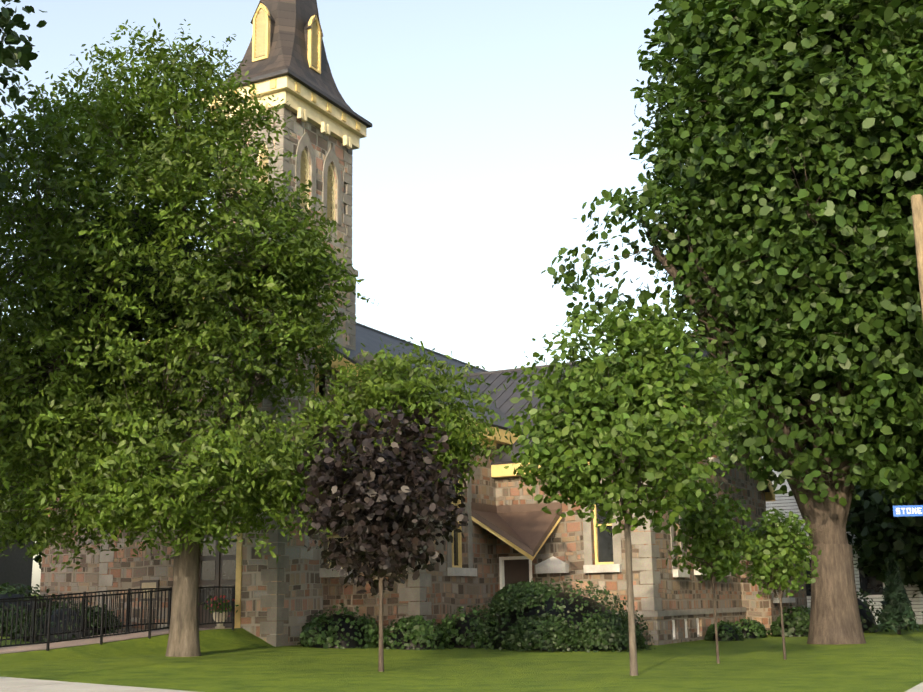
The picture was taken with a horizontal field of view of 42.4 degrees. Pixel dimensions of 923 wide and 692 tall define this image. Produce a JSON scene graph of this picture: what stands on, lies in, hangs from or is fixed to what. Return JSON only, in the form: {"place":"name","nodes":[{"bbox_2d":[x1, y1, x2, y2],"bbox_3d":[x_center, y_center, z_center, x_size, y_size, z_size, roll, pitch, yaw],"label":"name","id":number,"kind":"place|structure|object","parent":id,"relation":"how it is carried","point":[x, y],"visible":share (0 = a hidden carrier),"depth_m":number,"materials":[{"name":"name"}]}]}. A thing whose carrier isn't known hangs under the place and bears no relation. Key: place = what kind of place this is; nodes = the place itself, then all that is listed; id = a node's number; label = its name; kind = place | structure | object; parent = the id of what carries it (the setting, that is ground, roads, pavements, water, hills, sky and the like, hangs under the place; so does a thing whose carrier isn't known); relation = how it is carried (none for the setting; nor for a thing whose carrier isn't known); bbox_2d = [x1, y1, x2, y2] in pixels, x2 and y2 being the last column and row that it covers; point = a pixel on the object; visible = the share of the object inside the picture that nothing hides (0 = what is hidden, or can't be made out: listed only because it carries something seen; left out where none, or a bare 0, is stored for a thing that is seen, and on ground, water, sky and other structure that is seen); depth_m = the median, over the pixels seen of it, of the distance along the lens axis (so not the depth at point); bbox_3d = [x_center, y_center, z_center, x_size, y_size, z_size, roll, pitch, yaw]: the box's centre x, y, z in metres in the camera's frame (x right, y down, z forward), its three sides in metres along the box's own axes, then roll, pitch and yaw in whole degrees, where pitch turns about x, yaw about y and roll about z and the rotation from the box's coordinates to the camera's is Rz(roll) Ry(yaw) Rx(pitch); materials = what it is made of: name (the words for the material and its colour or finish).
{"place":"outdoors","nodes":[
{"label":"outdoors","id":0,"kind":"place"},
{"bbox_2d":[200,107,354,645],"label":"church tower","id":1,"kind":"structure","parent":0,"point":[303,600],"depth_m":28.87,"materials":[{"name":"grey stone"}]},
{"bbox_2d":[0,0,743,593],"label":"sky","id":2,"kind":"structure","parent":0,"point":[494,122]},
{"bbox_2d":[40,323,806,644],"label":"church walls","id":3,"kind":"structure","parent":0,"point":[447,594],"depth_m":31.16,"materials":[{"name":"brown stone"}]},
{"bbox_2d":[45,0,809,544],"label":"church roofs","id":4,"kind":"structure","parent":3,"relation":"on","point":[289,38],"depth_m":32.54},
{"bbox_2d":[60,3,810,638],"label":"building trim","id":5,"kind":"structure","parent":3,"relation":"attached to","point":[526,531],"depth_m":31.24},
{"bbox_2d":[98,108,790,646],"bbox_3d":[1.884,1.699,35.166,10.512,13.326,23.010,-18,-21,54],"label":"church dressed stone","id":6,"kind":"object","parent":3,"relation":"attached to","point":[412,594],"visible":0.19,"depth_m":30.13,"materials":[{"name":"beige stone"}]},
{"bbox_2d":[200,384,696,635],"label":"windows","id":7,"kind":"structure","parent":3,"relation":"in","point":[605,546],"depth_m":28.91,"materials":[{"name":"glass"}]},
{"bbox_2d":[310,398,794,602],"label":"window sills","id":8,"kind":"structure","parent":3,"relation":"attached to","point":[553,564],"depth_m":30.67,"materials":[{"name":"beige stone"}]},
{"bbox_2d":[0,594,922,691],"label":"lawn","id":9,"kind":"structure","parent":0,"point":[885,661],"depth_m":19.64,"materials":[{"name":"green plant"}]},
{"bbox_2d":[0,523,32,595],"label":"dark houses","id":10,"kind":"structure","parent":9,"relation":"on","point":[15,567],"depth_m":72.12,"materials":[{"name":"grey"}]},
{"bbox_2d":[1,471,42,568],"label":"tree","id":11,"kind":"object","parent":9,"relation":"on","point":[36,558],"depth_m":59.62,"materials":[{"name":"green plant"}]},
{"bbox_2d":[0,396,44,552],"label":"tree","id":12,"kind":"object","parent":9,"relation":"on","point":[2,528],"visible":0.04,"depth_m":53.06,"materials":[{"name":"green plant"}]},
{"bbox_2d":[0,582,74,636],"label":"bush","id":13,"kind":"object","parent":9,"relation":"on","point":[13,590],"depth_m":32.06,"materials":[{"name":"green plant"}]},
{"bbox_2d":[10,599,124,641],"bbox_3d":[-9.569,6.769,28.992,3.671,1.231,1.678,-7,-14,26],"label":"bush","id":14,"kind":"object","parent":9,"relation":"on","point":[73,635],"depth_m":28.52,"materials":[{"name":"plant"}]},
{"bbox_2d":[0,628,272,663],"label":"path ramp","id":15,"kind":"structure","parent":9,"relation":"on","point":[142,643],"depth_m":24.20,"materials":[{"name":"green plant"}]},
{"bbox_2d":[0,586,234,650],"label":"iron railing","id":16,"kind":"object","parent":15,"relation":"on","point":[84,597],"visible":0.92,"depth_m":24.77,"materials":[{"name":"black metal"}]},
{"bbox_2d":[207,595,234,628],"bbox_3d":[-5.529,6.203,27.772,0.757,0.767,0.791,-7,-14,26],"label":"flower pot","id":17,"kind":"object","parent":15,"relation":"on","point":[222,619],"depth_m":27.53,"materials":[{"name":"beige stone"}]},
{"bbox_2d":[198,594,238,613],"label":"potted plant","id":18,"kind":"object","parent":17,"relation":"in","point":[217,605],"visible":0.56,"depth_m":27.59,"materials":[{"name":"green plant"}]},
{"bbox_2d":[376,615,452,649],"bbox_3d":[-1.099,6.572,27.091,1.861,0.873,1.627,-7,-14,26],"label":"bush","id":19,"kind":"object","parent":9,"relation":"on","point":[410,624],"depth_m":26.60,"materials":[{"name":"green plant"}]},
{"bbox_2d":[464,577,654,651],"bbox_3d":[2.208,6.441,28.152,4.650,1.885,4.682,-7,-14,26],"label":"bush","id":20,"kind":"object","parent":9,"relation":"on","point":[505,598],"depth_m":26.79,"materials":[{"name":"green plant"}]},
{"bbox_2d":[541,0,922,644],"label":"maple tree","id":21,"kind":"object","parent":9,"relation":"on","point":[793,346],"depth_m":28.00,"materials":[{"name":"green plant"}]},
{"bbox_2d":[759,447,922,624],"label":"white house","id":22,"kind":"structure","parent":9,"relation":"on","point":[867,584],"depth_m":49.11,"materials":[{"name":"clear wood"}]},
{"bbox_2d":[877,556,920,633],"bbox_3d":[13.074,7.490,35.806,1.292,2.322,1.322,-7,-14,26],"label":"conifer","id":23,"kind":"object","parent":9,"relation":"on","point":[896,598],"depth_m":35.59,"materials":[{"name":"green plant"}]},
{"bbox_2d":[0,677,922,691],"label":"sidewalk","id":24,"kind":"structure","parent":0,"point":[9,684],"depth_m":15.26,"materials":[{"name":"concrete"}]},
{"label":"verge grass","id":25,"kind":"object","parent":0,"visible":0},
{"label":"tree wood","id":26,"kind":"object","parent":25,"relation":"on","visible":0},
{"bbox_2d":[0,0,46,194],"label":"tree","id":27,"kind":"object","parent":26,"relation":"attached to","point":[11,56],"visible":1,"depth_m":19.39,"materials":[{"name":"green plant"}]},
{"label":"ground","id":28,"kind":"structure","parent":0,"visible":0},
{"bbox_2d":[0,18,505,656],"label":"ash tree","id":29,"kind":"object","parent":28,"relation":"on","point":[44,298],"depth_m":22.82,"materials":[{"name":"green plant"}]},
{"bbox_2d":[297,603,385,648],"bbox_3d":[-2.819,6.547,27.532,2.082,1.168,1.931,-7,-14,26],"label":"bush","id":30,"kind":"object","parent":28,"relation":"on","point":[307,634],"depth_m":27.00,"materials":[{"name":"green plant"}]},
{"bbox_2d":[291,402,471,671],"bbox_3d":[-1.320,3.241,20.008,3.197,4.717,3.143,-7,-14,26],"label":"purple maple tree","id":31,"kind":"object","parent":28,"relation":"on","point":[385,529],"depth_m":19.65,"materials":[{"name":"purple plant"}]},
{"bbox_2d":[437,604,498,648],"bbox_3d":[0.273,6.700,28.146,1.980,1.146,1.945,-7,-14,26],"label":"bush","id":32,"kind":"object","parent":28,"relation":"on","point":[447,625],"depth_m":27.58,"materials":[{"name":"green plant"}]},
{"bbox_2d":[499,303,755,675],"bbox_3d":[2.613,2.267,18.806,4.080,6.083,3.998,-7,-14,26],"label":"young tree","id":33,"kind":"object","parent":28,"relation":"on","point":[585,432],"depth_m":18.25,"materials":[{"name":"green plant"}]},
{"bbox_2d":[665,477,759,663],"bbox_3d":[4.544,4.092,21.505,1.725,3.594,1.612,-7,-14,26],"label":"tree sapling","id":34,"kind":"object","parent":28,"relation":"on","point":[720,522],"depth_m":21.45,"materials":[{"name":"green plant"}]},
{"bbox_2d":[704,620,744,640],"bbox_3d":[7.210,7.850,32.572,1.073,0.697,1.410,-14,-18,47],"label":"bush","id":35,"kind":"object","parent":28,"relation":"on","point":[710,632],"depth_m":32.28,"materials":[{"name":"green plant"}]},
{"bbox_2d":[734,616,766,638],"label":"bush","id":36,"kind":"object","parent":28,"relation":"on","point":[759,627],"depth_m":34.01,"materials":[{"name":"green plant"}]},
{"bbox_2d":[735,507,821,659],"bbox_3d":[6.013,4.563,22.472,1.599,3.033,1.608,-7,-14,26],"label":"tree sapling","id":37,"kind":"object","parent":28,"relation":"on","point":[762,557],"depth_m":22.28,"materials":[{"name":"green plant"}]},
{"bbox_2d":[767,605,810,636],"bbox_3d":[10.244,8.381,35.970,1.950,1.098,2.743,-7,-14,26],"label":"bush","id":38,"kind":"object","parent":28,"relation":"on","point":[797,617],"depth_m":35.23,"materials":[{"name":"green plant"}]},
{"bbox_2d":[857,588,888,632],"bbox_3d":[12.543,8.675,38.766,2.543,1.846,3.271,-7,-14,26],"label":"bush","id":39,"kind":"object","parent":28,"relation":"on","point":[865,594],"depth_m":37.99,"materials":[{"name":"green plant"}]},
{"bbox_2d":[846,476,922,597],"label":"tree","id":40,"kind":"object","parent":28,"relation":"on","point":[869,516],"depth_m":46.21,"materials":[{"name":"green plant"}]},
{"bbox_2d":[911,194,922,320],"bbox_3d":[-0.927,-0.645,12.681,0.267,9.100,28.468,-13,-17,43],"label":"utility pole","id":41,"kind":"object","parent":28,"relation":"on","point":[917,207],"visible":1,"depth_m":23.15,"materials":[{"name":"brown wood"}]},
{"bbox_2d":[893,505,922,516],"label":"street sign","id":42,"kind":"object","parent":41,"relation":"attached to","point":[908,510],"visible":1,"depth_m":21.92,"materials":[{"name":"blue metal"}]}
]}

